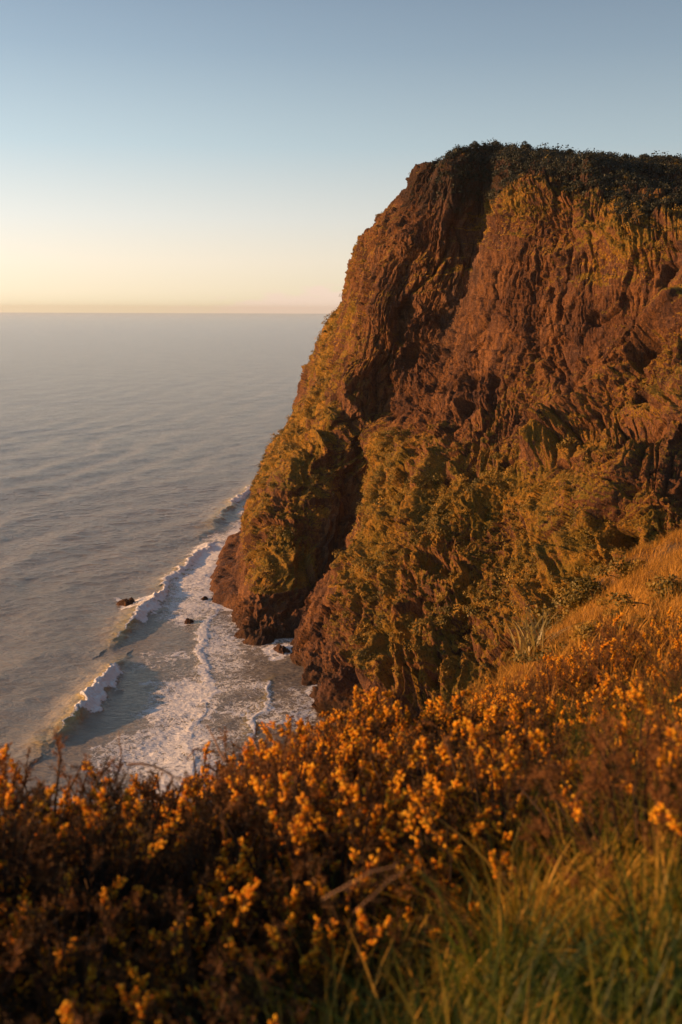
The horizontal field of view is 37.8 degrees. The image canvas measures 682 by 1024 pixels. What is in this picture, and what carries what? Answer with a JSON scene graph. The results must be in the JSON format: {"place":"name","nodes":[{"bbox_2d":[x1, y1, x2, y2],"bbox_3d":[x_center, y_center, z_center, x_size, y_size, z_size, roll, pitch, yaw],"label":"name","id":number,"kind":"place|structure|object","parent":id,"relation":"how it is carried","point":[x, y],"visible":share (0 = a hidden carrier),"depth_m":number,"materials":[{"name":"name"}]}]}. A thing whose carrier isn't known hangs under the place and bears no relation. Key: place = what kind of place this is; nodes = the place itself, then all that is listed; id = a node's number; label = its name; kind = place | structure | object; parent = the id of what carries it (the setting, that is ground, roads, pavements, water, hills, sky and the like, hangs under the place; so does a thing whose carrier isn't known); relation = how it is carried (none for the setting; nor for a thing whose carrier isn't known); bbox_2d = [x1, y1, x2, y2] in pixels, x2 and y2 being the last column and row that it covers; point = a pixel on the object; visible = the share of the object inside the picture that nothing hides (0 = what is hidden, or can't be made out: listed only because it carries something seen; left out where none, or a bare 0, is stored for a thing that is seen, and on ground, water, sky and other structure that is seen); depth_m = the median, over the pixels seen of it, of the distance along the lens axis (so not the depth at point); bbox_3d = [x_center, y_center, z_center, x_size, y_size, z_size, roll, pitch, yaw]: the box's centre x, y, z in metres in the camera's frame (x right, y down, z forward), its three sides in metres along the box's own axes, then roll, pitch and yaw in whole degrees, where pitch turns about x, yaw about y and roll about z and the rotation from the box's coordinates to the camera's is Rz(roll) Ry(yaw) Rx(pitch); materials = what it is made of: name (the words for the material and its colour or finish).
{"place":"outdoors","nodes":[
{"label":"outdoors","id":0,"kind":"place"},
{"bbox_2d":[0,312,336,840],"bbox_3d":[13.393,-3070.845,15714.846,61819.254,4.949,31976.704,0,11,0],"label":"sea","id":1,"kind":"structure","parent":0,"point":[132,448],"depth_m":549.20,"materials":[{"name":"liquid"}]},
{"bbox_2d":[209,531,240,609],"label":"rock shelf","id":2,"kind":"object","parent":1,"relation":"in","point":[223,588],"visible":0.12,"depth_m":440.71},
{"bbox_2d":[273,644,290,654],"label":"sea rock","id":3,"kind":"object","parent":1,"relation":"in","point":[279,648],"visible":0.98,"depth_m":354.17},
{"bbox_2d":[0,536,681,1023],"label":"hillside","id":4,"kind":"structure","parent":0,"point":[638,556],"depth_m":3.45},
{"bbox_2d":[0,936,31,1023],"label":"gorse bush","id":5,"kind":"object","parent":4,"relation":"on","point":[12,973],"visible":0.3,"depth_m":3.04,"materials":[{"name":"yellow plant"}]},
{"bbox_2d":[0,776,83,922],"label":"gorse bush","id":6,"kind":"object","parent":4,"relation":"on","point":[10,844],"visible":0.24,"depth_m":4.05,"materials":[{"name":"green plant"}]},
{"bbox_2d":[0,940,89,1023],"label":"gorse bush","id":7,"kind":"object","parent":4,"relation":"on","point":[14,964],"visible":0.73,"depth_m":2.64,"materials":[{"name":"yellow plant"}]},
{"bbox_2d":[0,895,102,1023],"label":"gorse bush","id":8,"kind":"object","parent":4,"relation":"on","point":[21,976],"visible":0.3,"depth_m":3.10,"materials":[{"name":"green plant"}]},
{"bbox_2d":[0,779,135,957],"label":"gorse bush","id":9,"kind":"object","parent":4,"relation":"on","point":[13,878],"visible":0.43,"depth_m":3.63,"materials":[{"name":"green plant"}]},
{"bbox_2d":[0,998,160,1023],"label":"gorse bush","id":10,"kind":"object","parent":4,"relation":"on","point":[66,1019],"visible":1,"depth_m":2.38,"materials":[{"name":"yellow plant"}]},
{"bbox_2d":[0,726,163,885],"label":"gorse bush","id":11,"kind":"object","parent":4,"relation":"on","point":[19,777],"visible":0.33,"depth_m":4.55,"materials":[{"name":"yellow plant"}]},
{"bbox_2d":[0,781,185,923],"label":"gorse bush","id":12,"kind":"object","parent":4,"relation":"on","point":[110,831],"visible":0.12,"depth_m":4.20,"materials":[{"name":"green plant"}]},
{"bbox_2d":[0,937,192,1023],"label":"gorse bush","id":13,"kind":"object","parent":4,"relation":"on","point":[73,994],"visible":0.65,"depth_m":2.84,"materials":[{"name":"green plant"}]},
{"bbox_2d":[0,857,207,1023],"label":"gorse bush","id":14,"kind":"object","parent":4,"relation":"on","point":[140,982],"visible":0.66,"depth_m":3.02,"materials":[{"name":"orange plant"}]},
{"bbox_2d":[0,787,232,994],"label":"gorse bush","id":15,"kind":"object","parent":4,"relation":"on","point":[147,839],"visible":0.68,"depth_m":3.55,"materials":[{"name":"orange plant"}]},
{"bbox_2d":[69,772,181,876],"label":"gorse bush","id":16,"kind":"object","parent":4,"relation":"on","point":[157,786],"visible":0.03,"depth_m":5.58,"materials":[{"name":"yellow plant"}]},
{"bbox_2d":[40,756,249,899],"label":"gorse bush","id":17,"kind":"object","parent":4,"relation":"on","point":[137,785],"visible":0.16,"depth_m":4.68,"materials":[{"name":"yellow plant"}]},
{"bbox_2d":[127,762,181,786],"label":"dead branch","id":18,"kind":"object","parent":4,"relation":"on","point":[145,765],"visible":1,"depth_m":3.89,"materials":[{"name":"wood"}]},
{"bbox_2d":[75,864,274,1023],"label":"gorse bush","id":19,"kind":"object","parent":4,"relation":"on","point":[206,927],"visible":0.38,"depth_m":3.22,"materials":[{"name":"green plant"}]},
{"bbox_2d":[136,774,243,885],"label":"gorse bush","id":20,"kind":"object","parent":4,"relation":"on","point":[219,823],"visible":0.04,"depth_m":5.07,"materials":[{"name":"yellow plant"}]},
{"bbox_2d":[140,741,259,852],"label":"gorse bush","id":21,"kind":"object","parent":4,"relation":"on","point":[204,769],"visible":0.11,"depth_m":5.60,"materials":[{"name":"yellow plant"}]},
{"bbox_2d":[107,779,340,953],"bbox_3d":[-0.468,1.458,3.968,0.980,0.777,0.997,3,9,-12],"label":"gorse bush","id":22,"kind":"object","parent":4,"relation":"on","point":[207,829],"visible":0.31,"depth_m":3.96,"materials":[{"name":"yellow plant"}]},
{"bbox_2d":[167,989,280,1023],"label":"gorse bush","id":23,"kind":"object","parent":4,"relation":"on","point":[221,1014],"visible":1,"depth_m":2.49,"materials":[{"name":"yellow plant"}]},
{"bbox_2d":[104,910,344,1023],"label":"gorse bush","id":24,"kind":"object","parent":4,"relation":"on","point":[137,1014],"visible":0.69,"depth_m":2.84,"materials":[{"name":"green plant"}]},
{"bbox_2d":[194,754,307,815],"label":"gorse bush","id":25,"kind":"object","parent":4,"relation":"on","point":[233,760],"depth_m":5.50,"materials":[{"name":"yellow plant"}]},
{"bbox_2d":[123,877,384,1023],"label":"gorse bush","id":26,"kind":"object","parent":4,"relation":"on","point":[275,936],"visible":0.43,"depth_m":3.12,"materials":[{"name":"yellow plant"}]},
{"bbox_2d":[205,731,315,790],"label":"gorse bush","id":27,"kind":"object","parent":4,"relation":"on","point":[233,751],"visible":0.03,"depth_m":6.90,"materials":[{"name":"yellow plant"}]},
{"bbox_2d":[160,721,366,872],"bbox_3d":[-0.336,1.534,4.854,1.197,1.033,1.152,-6,-1,8],"label":"gorse bush","id":28,"kind":"object","parent":4,"relation":"on","point":[224,774],"visible":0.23,"depth_m":4.83,"materials":[{"name":"yellow plant"}]},
{"bbox_2d":[155,733,383,937],"bbox_3d":[-0.290,1.504,4.349,1.198,1.034,1.153,16,18,31],"label":"gorse bush","id":29,"kind":"object","parent":4,"relation":"on","point":[264,752],"visible":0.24,"depth_m":4.37,"materials":[{"name":"yellow plant"}]},
{"bbox_2d":[212,715,337,818],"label":"gorse bush","id":30,"kind":"object","parent":4,"relation":"on","point":[266,731],"visible":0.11,"depth_m":6.02,"materials":[{"name":"yellow plant"}]},
{"bbox_2d":[193,771,455,1023],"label":"gorse bush","id":31,"kind":"object","parent":4,"relation":"on","point":[240,873],"visible":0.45,"depth_m":3.53,"materials":[{"name":"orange plant"}]},
{"bbox_2d":[287,701,362,760],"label":"gorse bush","id":32,"kind":"object","parent":4,"relation":"on","point":[310,726],"visible":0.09,"depth_m":7.04,"materials":[{"name":"yellow plant"}]},
{"bbox_2d":[262,760,395,844],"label":"gorse bush","id":33,"kind":"object","parent":4,"relation":"on","point":[305,776],"visible":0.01,"depth_m":5.13,"materials":[{"name":"yellow plant"}]},
{"bbox_2d":[245,754,424,935],"bbox_3d":[0.036,1.413,4.143,1.006,0.792,1.038,3,12,13],"label":"gorse bush","id":34,"kind":"object","parent":4,"relation":"on","point":[364,764],"visible":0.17,"depth_m":4.12,"materials":[{"name":"yellow plant"}]},
{"bbox_2d":[226,739,458,906],"bbox_3d":[0.089,1.560,4.579,1.238,0.729,1.263,-1,23,-19],"label":"gorse bush","id":35,"kind":"object","parent":4,"relation":"on","point":[344,758],"visible":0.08,"depth_m":4.83,"materials":[{"name":"yellow plant"}]},
{"bbox_2d":[284,715,409,813],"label":"gorse bush","id":36,"kind":"object","parent":4,"relation":"on","point":[327,743],"visible":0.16,"depth_m":5.43,"materials":[{"name":"yellow plant"}]},
{"bbox_2d":[291,685,419,785],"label":"gorse bush","id":37,"kind":"object","parent":4,"relation":"on","point":[356,713],"visible":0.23,"depth_m":6.03,"materials":[{"name":"yellow plant"}]},
{"bbox_2d":[322,865,396,899],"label":"dead branch","id":38,"kind":"object","parent":4,"relation":"on","point":[356,880],"visible":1,"depth_m":2.10,"materials":[{"name":"wood"}]},
{"bbox_2d":[304,688,416,774],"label":"gorse bush","id":39,"kind":"object","parent":4,"relation":"on","point":[376,709],"visible":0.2,"depth_m":6.41,"materials":[{"name":"yellow plant"}]},
{"bbox_2d":[324,686,441,746],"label":"gorse bush","id":40,"kind":"object","parent":4,"relation":"on","point":[407,712],"visible":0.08,"depth_m":6.71,"materials":[{"name":"yellow plant"}]},
{"bbox_2d":[257,839,511,1023],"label":"gorse bush","id":41,"kind":"object","parent":4,"relation":"on","point":[361,918],"visible":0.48,"depth_m":3.12,"materials":[{"name":"yellow plant"}]},
{"bbox_2d":[320,722,452,830],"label":"gorse bush","id":42,"kind":"object","parent":4,"relation":"on","point":[359,732],"visible":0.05,"depth_m":5.04,"materials":[{"name":"yellow plant"}]},
{"bbox_2d":[333,749,453,868],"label":"gorse bush","id":43,"kind":"object","parent":4,"relation":"on","point":[401,766],"visible":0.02,"depth_m":4.85,"materials":[{"name":"yellow plant"}]},
{"bbox_2d":[138,646,681,1023],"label":"grass","id":44,"kind":"structure","parent":4,"relation":"on","point":[534,964],"depth_m":2.84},
{"bbox_2d":[312,720,524,887],"bbox_3d":[0.332,1.350,4.234,1.172,0.940,1.200,-5,7,9],"label":"gorse bush","id":45,"kind":"object","parent":4,"relation":"on","point":[425,746],"visible":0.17,"depth_m":4.21,"materials":[{"name":"yellow plant"}]},
{"bbox_2d":[393,720,468,774],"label":"gorse bush","id":46,"kind":"object","parent":4,"relation":"on","point":[420,729],"visible":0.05,"depth_m":5.71,"materials":[{"name":"yellow plant"}]},
{"bbox_2d":[323,775,547,973],"bbox_3d":[0.351,1.363,3.516,0.846,0.807,0.815,7,13,28],"label":"gorse bush","id":47,"kind":"object","parent":4,"relation":"on","point":[427,828],"visible":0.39,"depth_m":3.48,"materials":[{"name":"yellow plant"}]},
{"bbox_2d":[372,728,499,788],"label":"gorse bush","id":48,"kind":"object","parent":4,"relation":"on","point":[393,740],"visible":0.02,"depth_m":5.58,"materials":[{"name":"yellow plant"}]},
{"bbox_2d":[385,691,508,750],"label":"gorse bush","id":49,"kind":"object","parent":4,"relation":"on","point":[433,708],"visible":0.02,"depth_m":6.74,"materials":[{"name":"yellow plant"}]},
{"bbox_2d":[405,684,523,765],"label":"gorse bush","id":50,"kind":"object","parent":4,"relation":"on","point":[441,717],"visible":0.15,"depth_m":6.15,"materials":[{"name":"yellow plant"}]},
{"bbox_2d":[397,741,533,796],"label":"gorse bush","id":51,"kind":"object","parent":4,"relation":"on","point":[452,755],"visible":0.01,"depth_m":5.13,"materials":[{"name":"yellow plant"}]},
{"bbox_2d":[365,717,598,917],"bbox_3d":[0.615,1.240,3.820,1.043,0.853,1.081,7,13,30],"label":"gorse bush","id":52,"kind":"object","parent":4,"relation":"on","point":[457,789],"visible":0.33,"depth_m":3.80,"materials":[{"name":"yellow plant"}]},
{"bbox_2d":[411,695,575,771],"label":"gorse bush","id":53,"kind":"object","parent":4,"relation":"on","point":[515,707],"visible":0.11,"depth_m":5.51,"materials":[{"name":"yellow plant"}]},
{"bbox_2d":[471,675,526,708],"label":"gorse bush","id":54,"kind":"object","parent":4,"relation":"on","point":[502,686],"visible":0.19,"depth_m":10.43,"materials":[{"name":"yellow plant"}]},
{"bbox_2d":[468,683,541,713],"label":"gorse bush","id":55,"kind":"object","parent":4,"relation":"on","point":[491,695],"visible":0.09,"depth_m":9.79,"materials":[{"name":"yellow plant"}]},
{"bbox_2d":[461,692,548,739],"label":"gorse bush","id":56,"kind":"object","parent":4,"relation":"on","point":[502,701],"visible":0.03,"depth_m":6.69,"materials":[{"name":"yellow plant"}]},
{"bbox_2d":[416,730,597,845],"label":"gorse bush","id":57,"kind":"object","parent":4,"relation":"on","point":[492,759],"visible":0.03,"depth_m":4.41,"materials":[{"name":"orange plant"}]},
{"bbox_2d":[434,709,598,822],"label":"gorse bush","id":58,"kind":"object","parent":4,"relation":"on","point":[523,737],"visible":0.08,"depth_m":4.61,"materials":[{"name":"orange plant"}]},
{"bbox_2d":[449,697,586,764],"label":"gorse bush","id":59,"kind":"object","parent":4,"relation":"on","point":[502,711],"visible":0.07,"depth_m":6.00,"materials":[{"name":"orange plant"}]},
{"bbox_2d":[458,680,583,752],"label":"gorse bush","id":60,"kind":"object","parent":4,"relation":"on","point":[551,704],"visible":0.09,"depth_m":6.37,"materials":[{"name":"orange plant"}]},
{"bbox_2d":[497,687,556,713],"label":"gorse bush","id":61,"kind":"object","parent":4,"relation":"on","point":[533,695],"visible":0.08,"depth_m":8.39,"materials":[{"name":"orange plant"}]},
{"bbox_2d":[495,602,577,663],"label":"flax bush","id":62,"kind":"object","parent":4,"relation":"on","point":[534,641],"visible":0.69,"depth_m":17.35,"materials":[{"name":"green plant"}]},
{"bbox_2d":[509,641,570,664],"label":"shrub","id":63,"kind":"object","parent":4,"relation":"on","point":[529,658],"visible":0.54,"depth_m":13.94,"materials":[{"name":"green plant"}]},
{"bbox_2d":[508,650,576,691],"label":"gorse bush","id":64,"kind":"object","parent":4,"relation":"on","point":[541,663],"visible":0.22,"depth_m":10.62,"materials":[{"name":"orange plant"}]},
{"bbox_2d":[504,665,588,705],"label":"gorse bush","id":65,"kind":"object","parent":4,"relation":"on","point":[514,689],"visible":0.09,"depth_m":9.43,"materials":[{"name":"orange plant"}]},
{"bbox_2d":[522,603,570,630],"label":"shrub","id":66,"kind":"object","parent":4,"relation":"on","point":[558,615],"visible":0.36,"depth_m":35.15,"materials":[{"name":"green plant"}]},
{"bbox_2d":[417,526,681,733],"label":"hillside grass","id":67,"kind":"structure","parent":4,"relation":"on","point":[622,585],"depth_m":15.89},
{"bbox_2d":[507,653,595,728],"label":"gorse bush","id":68,"kind":"object","parent":4,"relation":"on","point":[559,676],"visible":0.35,"depth_m":8.82,"materials":[{"name":"orange plant"}]},
{"bbox_2d":[554,644,591,667],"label":"gorse bush","id":69,"kind":"object","parent":4,"relation":"on","point":[571,657],"visible":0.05,"depth_m":11.13,"materials":[{"name":"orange plant"}]},
{"bbox_2d":[550,586,597,616],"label":"shrub","id":70,"kind":"object","parent":4,"relation":"on","point":[574,603],"visible":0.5,"depth_m":34.21,"materials":[{"name":"green plant"}]},
{"bbox_2d":[542,678,612,719],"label":"gorse bush","id":71,"kind":"object","parent":4,"relation":"on","point":[565,698],"visible":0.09,"depth_m":7.66,"materials":[{"name":"orange plant"}]},
{"bbox_2d":[536,716,631,772],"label":"gorse bush","id":72,"kind":"object","parent":4,"relation":"on","point":[564,735],"visible":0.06,"depth_m":5.26,"materials":[{"name":"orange plant"}]},
{"bbox_2d":[564,574,609,602],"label":"shrub","id":73,"kind":"object","parent":4,"relation":"on","point":[587,583],"visible":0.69,"depth_m":33.60,"materials":[{"name":"green plant"}]},
{"bbox_2d":[504,725,681,924],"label":"gorse bush","id":74,"kind":"object","parent":4,"relation":"on","point":[662,810],"visible":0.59,"depth_m":3.24,"materials":[{"name":"orange plant"}]},
{"bbox_2d":[507,684,681,846],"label":"gorse bush","id":75,"kind":"object","parent":4,"relation":"on","point":[622,730],"visible":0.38,"depth_m":3.72,"materials":[{"name":"orange plant"}]},
{"bbox_2d":[569,619,620,644],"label":"shrub","id":76,"kind":"object","parent":4,"relation":"on","point":[589,629],"visible":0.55,"depth_m":13.75,"materials":[{"name":"green plant"}]},
{"bbox_2d":[548,675,654,749],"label":"gorse bush","id":77,"kind":"object","parent":4,"relation":"on","point":[620,692],"visible":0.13,"depth_m":5.94,"materials":[{"name":"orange plant"}]},
{"bbox_2d":[550,680,652,737],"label":"gorse bush","id":78,"kind":"object","parent":4,"relation":"on","point":[611,695],"visible":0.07,"depth_m":6.31,"materials":[{"name":"orange plant"}]},
{"bbox_2d":[554,634,650,711],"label":"gorse bush","id":79,"kind":"object","parent":4,"relation":"on","point":[596,673],"visible":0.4,"depth_m":8.89,"materials":[{"name":"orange plant"}]},
{"bbox_2d":[563,634,658,689],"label":"gorse bush","id":80,"kind":"object","parent":4,"relation":"on","point":[592,654],"visible":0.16,"depth_m":9.64,"materials":[{"name":"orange plant"}]},
{"bbox_2d":[585,670,639,697],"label":"gorse bush","id":81,"kind":"object","parent":4,"relation":"on","point":[624,673],"visible":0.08,"depth_m":8.05,"materials":[{"name":"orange plant"}]},
{"bbox_2d":[594,597,630,618],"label":"shrub","id":82,"kind":"object","parent":4,"relation":"on","point":[612,611],"visible":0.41,"depth_m":16.04,"materials":[{"name":"green plant"}]},
{"bbox_2d":[573,612,655,670],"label":"gorse bush","id":83,"kind":"object","parent":4,"relation":"on","point":[610,635],"visible":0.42,"depth_m":10.15,"materials":[{"name":"orange plant"}]},
{"bbox_2d":[584,675,645,717],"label":"gorse bush","id":84,"kind":"object","parent":4,"relation":"on","point":[621,685],"visible":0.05,"depth_m":7.21,"materials":[{"name":"orange plant"}]},
{"bbox_2d":[589,556,646,579],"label":"shrub","id":85,"kind":"object","parent":4,"relation":"on","point":[626,566],"visible":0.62,"depth_m":33.32,"materials":[{"name":"green plant"}]},
{"bbox_2d":[569,739,680,815],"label":"gorse bush","id":86,"kind":"object","parent":4,"relation":"on","point":[633,761],"visible":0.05,"depth_m":4.20,"materials":[{"name":"orange plant"}]},
{"bbox_2d":[599,663,659,692],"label":"gorse bush","id":87,"kind":"object","parent":4,"relation":"on","point":[615,668],"visible":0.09,"depth_m":8.63,"materials":[{"name":"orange plant"}]},
{"bbox_2d":[617,614,665,630],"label":"shrub","id":88,"kind":"object","parent":4,"relation":"on","point":[637,616],"visible":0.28,"depth_m":13.26,"materials":[{"name":"green plant"}]},
{"bbox_2d":[605,574,681,608],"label":"shrub","id":89,"kind":"object","parent":4,"relation":"on","point":[662,589],"visible":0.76,"depth_m":15.27,"materials":[{"name":"green plant"}]},
{"bbox_2d":[609,628,681,676],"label":"gorse bush","id":90,"kind":"object","parent":4,"relation":"on","point":[643,638],"visible":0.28,"depth_m":9.28,"materials":[{"name":"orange plant"}]},
{"bbox_2d":[615,671,681,747],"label":"gorse bush","id":91,"kind":"object","parent":4,"relation":"on","point":[668,687],"visible":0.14,"depth_m":5.46,"materials":[{"name":"orange plant"}]},
{"bbox_2d":[620,646,681,723],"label":"gorse bush","id":92,"kind":"object","parent":4,"relation":"on","point":[639,679],"visible":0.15,"depth_m":6.49,"materials":[{"name":"orange plant"}]},
{"bbox_2d":[634,607,681,656],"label":"gorse bush","id":93,"kind":"object","parent":4,"relation":"on","point":[679,621],"visible":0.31,"depth_m":10.15,"materials":[{"name":"orange plant"}]},
{"bbox_2d":[635,644,681,699],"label":"gorse bush","id":94,"kind":"object","parent":4,"relation":"on","point":[659,659],"visible":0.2,"depth_m":7.54,"materials":[{"name":"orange plant"}]},
{"bbox_2d":[638,683,681,737],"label":"gorse bush","id":95,"kind":"object","parent":4,"relation":"on","point":[675,707],"visible":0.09,"depth_m":5.05,"materials":[{"name":"orange plant"}]},
{"bbox_2d":[640,725,681,856],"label":"gorse bush","id":96,"kind":"object","parent":4,"relation":"on","point":[675,775],"visible":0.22,"depth_m":3.36,"materials":[{"name":"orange plant"}]},
{"bbox_2d":[644,667,681,711],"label":"gorse bush","id":97,"kind":"object","parent":4,"relation":"on","point":[663,671],"visible":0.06,"depth_m":6.91,"materials":[{"name":"orange plant"}]},
{"bbox_2d":[660,629,681,669],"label":"gorse bush","id":98,"kind":"object","parent":4,"relation":"on","point":[677,642],"visible":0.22,"depth_m":8.80,"materials":[{"name":"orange plant"}]},
{"bbox_2d":[0,0,681,313],"label":"sky","id":99,"kind":"structure","parent":0,"point":[157,156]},
{"bbox_2d":[231,145,681,727],"bbox_3d":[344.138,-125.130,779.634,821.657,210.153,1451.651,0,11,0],"label":"cliff","id":100,"kind":"structure","parent":0,"point":[449,357],"depth_m":354.86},
{"bbox_2d":[239,150,681,713],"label":"cliff shrubs","id":101,"kind":"object","parent":100,"relation":"on","point":[366,492],"visible":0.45,"depth_m":335.97,"materials":[{"name":"green plant"}]},
{"bbox_2d":[401,138,681,232],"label":"shrubs","id":102,"kind":"object","parent":100,"relation":"on","point":[611,161],"visible":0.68,"depth_m":386.96,"materials":[{"name":"green plant"}]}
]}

